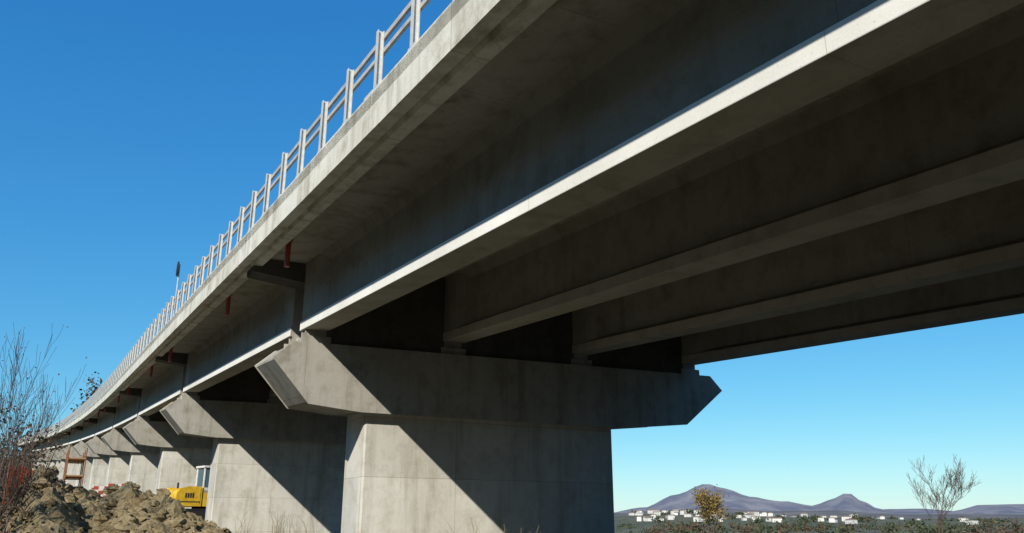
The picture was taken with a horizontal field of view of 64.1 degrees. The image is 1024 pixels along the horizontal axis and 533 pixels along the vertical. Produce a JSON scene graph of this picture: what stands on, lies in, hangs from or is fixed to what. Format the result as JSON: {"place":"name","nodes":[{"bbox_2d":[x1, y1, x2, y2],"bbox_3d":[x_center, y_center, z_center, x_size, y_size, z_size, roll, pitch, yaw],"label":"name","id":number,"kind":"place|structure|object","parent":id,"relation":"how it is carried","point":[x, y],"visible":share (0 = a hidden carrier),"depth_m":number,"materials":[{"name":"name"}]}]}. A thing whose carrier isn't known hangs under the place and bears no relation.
{"place":"outdoors","nodes":[
{"label":"outdoors","id":0,"kind":"place"},
{"bbox_2d":[0,457,1023,532],"bbox_3d":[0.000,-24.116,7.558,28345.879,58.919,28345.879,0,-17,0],"label":"ground","id":1,"kind":"structure","parent":0,"point":[631,519],"depth_m":1163.56,"materials":[{"name":"green plant"}]},
{"bbox_2d":[1,460,43,514],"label":"orange safety fence","id":2,"kind":"object","parent":1,"relation":"on","point":[23,475],"visible":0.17,"depth_m":23.84,"materials":[{"name":"orange plastic"}]},
{"bbox_2d":[0,430,49,530],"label":"bare shrub","id":3,"kind":"object","parent":1,"relation":"on","point":[13,482],"visible":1,"depth_m":21.57,"materials":[{"name":"brown plant"}]},
{"bbox_2d":[5,453,56,480],"bbox_3d":[-14.765,7.151,24.620,1.449,2.944,1.390,-14,-22,38],"label":"bare shrub","id":4,"kind":"object","parent":1,"relation":"on","point":[40,469],"visible":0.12,"depth_m":24.94,"materials":[{"name":"brown plant"}]},
{"bbox_2d":[0,374,63,468],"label":"bare shrub","id":5,"kind":"object","parent":1,"relation":"on","point":[16,423],"visible":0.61,"depth_m":28.18,"materials":[{"name":"brown plant"}]},
{"bbox_2d":[0,395,72,532],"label":"undergrowth","id":6,"kind":"object","parent":1,"relation":"on","point":[34,466],"visible":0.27,"depth_m":24.51,"materials":[{"name":"brown plant"}]},
{"bbox_2d":[6,400,67,464],"bbox_3d":[-30.296,12.117,51.474,4.102,7.681,2.118,0,-17,0],"label":"bare shrub","id":7,"kind":"object","parent":1,"relation":"on","point":[43,434],"visible":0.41,"depth_m":51.95,"materials":[{"name":"brown plant"}]},
{"bbox_2d":[0,322,86,489],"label":"bare shrub","id":8,"kind":"object","parent":1,"relation":"on","point":[16,391],"visible":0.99,"depth_m":23.85,"materials":[{"name":"brown plant"}]},
{"bbox_2d":[62,447,87,485],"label":"scaffold","id":9,"kind":"object","parent":1,"relation":"on","point":[75,461],"visible":0.61,"depth_m":74.85,"materials":[{"name":"metal"}]},
{"bbox_2d":[70,371,101,411],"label":"autumn tree","id":10,"kind":"object","parent":1,"relation":"on","point":[93,391],"visible":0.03,"depth_m":233.92,"materials":[{"name":"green plant"}]},
{"bbox_2d":[93,482,135,496],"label":"barrier board","id":11,"kind":"object","parent":1,"relation":"on","point":[99,488],"visible":0.16,"depth_m":83.41,"materials":[{"name":"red plastic"}]},
{"bbox_2d":[0,465,231,532],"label":"earth mound","id":12,"kind":"object","parent":1,"relation":"on","point":[126,507],"visible":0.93,"depth_m":24.94,"materials":[{"name":"brown soil"}]},
{"bbox_2d":[0,396,52,455],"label":"bare shrub","id":13,"kind":"object","parent":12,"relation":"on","point":[22,429],"visible":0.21,"depth_m":34.16,"materials":[{"name":"brown plant"}]},
{"bbox_2d":[167,465,210,519],"bbox_3d":[-15.969,12.604,47.296,7.803,4.358,2.680,16,-23,-41],"label":"excavator","id":14,"kind":"object","parent":1,"relation":"on","point":[194,497],"visible":0.12,"depth_m":44.47,"materials":[{"name":"metal"}]},
{"bbox_2d":[197,468,209,487],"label":"cab windows","id":15,"kind":"structure","parent":14,"relation":"in","point":[201,471],"depth_m":45.20,"materials":[{"name":"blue glass"}]},
{"bbox_2d":[235,509,537,532],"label":"dry weeds","id":16,"kind":"object","parent":1,"relation":"on","point":[307,524],"visible":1,"depth_m":36.01,"materials":[{"name":"brown plant"}]},
{"bbox_2d":[17,0,1023,532],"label":"highway viaduct","id":17,"kind":"object","parent":1,"relation":"on","point":[497,266],"visible":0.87,"depth_m":16.56,"materials":[{"name":"concrete"}]},
{"bbox_2d":[173,261,180,312],"bbox_3d":[-14.040,1.093,34.059,0.351,2.720,0.545,0,-17,0],"label":"road sign","id":18,"kind":"object","parent":17,"relation":"on","point":[178,269],"visible":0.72,"depth_m":34.22,"materials":[{"name":"metal"}]},
{"bbox_2d":[616,525,654,532],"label":"evergreen bushes","id":19,"kind":"object","parent":1,"relation":"on","point":[641,530],"visible":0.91,"depth_m":75.88,"materials":[{"name":"green plant"}]},
{"bbox_2d":[665,515,673,519],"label":"house","id":20,"kind":"structure","parent":1,"relation":"on","point":[669,517],"depth_m":1249.67,"materials":[{"name":"paint"}]},
{"bbox_2d":[684,513,692,516],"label":"house","id":21,"kind":"structure","parent":1,"relation":"on","point":[688,514],"depth_m":1322.41,"materials":[{"name":"paint"}]},
{"bbox_2d":[693,516,704,521],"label":"house","id":22,"kind":"structure","parent":1,"relation":"on","point":[698,518],"depth_m":1173.45,"materials":[{"name":"paint"}]},
{"bbox_2d":[692,484,729,532],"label":"autumn tree","id":23,"kind":"object","parent":1,"relation":"on","point":[710,505],"visible":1,"depth_m":83.45,"materials":[{"name":"yellow plant"}]},
{"bbox_2d":[627,509,1009,524],"bbox_3d":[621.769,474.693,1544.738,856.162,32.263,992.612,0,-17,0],"label":"town trees","id":24,"kind":"object","parent":1,"relation":"on","point":[759,519],"visible":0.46,"depth_m":1275.51,"materials":[{"name":"green plant"}]},
{"bbox_2d":[616,516,1021,532],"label":"distant trees","id":25,"kind":"object","parent":1,"relation":"on","point":[923,527],"visible":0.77,"depth_m":174.29,"materials":[{"name":"green plant"}]},
{"bbox_2d":[827,517,834,522],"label":"house","id":26,"kind":"structure","parent":1,"relation":"on","point":[831,520],"depth_m":1205.99,"materials":[{"name":"paint"}]},
{"bbox_2d":[648,517,1023,532],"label":"distant autumn trees","id":27,"kind":"object","parent":1,"relation":"on","point":[806,529],"visible":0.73,"depth_m":195.84,"materials":[{"name":"brown plant"}]},
{"bbox_2d":[841,516,850,520],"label":"house","id":28,"kind":"structure","parent":1,"relation":"on","point":[843,518],"depth_m":1267.93,"materials":[{"name":"paint"}]},
{"bbox_2d":[907,455,981,532],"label":"bare tree","id":29,"kind":"object","parent":1,"relation":"on","point":[955,479],"visible":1,"depth_m":52.90,"materials":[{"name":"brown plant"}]},
{"bbox_2d":[959,517,967,521],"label":"house","id":30,"kind":"structure","parent":1,"relation":"on","point":[962,519],"depth_m":1327.37,"materials":[{"name":"paint"}]},
{"bbox_2d":[0,0,1023,511],"label":"sky","id":31,"kind":"structure","parent":0,"point":[133,133],"materials":[{"name":"blue"}]},
{"bbox_2d":[771,517,781,521],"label":"house","id":32,"kind":"structure","parent":0,"point":[774,519],"depth_m":1169.52,"materials":[{"name":"paint"}]},
{"bbox_2d":[614,484,1023,514],"bbox_3d":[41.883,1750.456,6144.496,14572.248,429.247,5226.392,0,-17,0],"label":"mountain","id":33,"kind":"structure","parent":0,"point":[736,500],"depth_m":7689.03,"materials":[{"name":"purple stone"}]},
{"bbox_2d":[614,508,1023,518],"bbox_3d":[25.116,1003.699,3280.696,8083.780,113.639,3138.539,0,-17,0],"label":"hills","id":34,"kind":"structure","parent":0,"point":[828,513],"depth_m":4184.47,"materials":[{"name":"green plant"}]},
{"bbox_2d":[845,519,857,523],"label":"house","id":35,"kind":"structure","parent":0,"point":[847,521],"depth_m":1105.99,"materials":[{"name":"paint"}]},
{"bbox_2d":[965,520,978,523],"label":"house","id":36,"kind":"structure","parent":0,"point":[974,521],"depth_m":1098.25,"materials":[{"name":"paint"}]}
]}

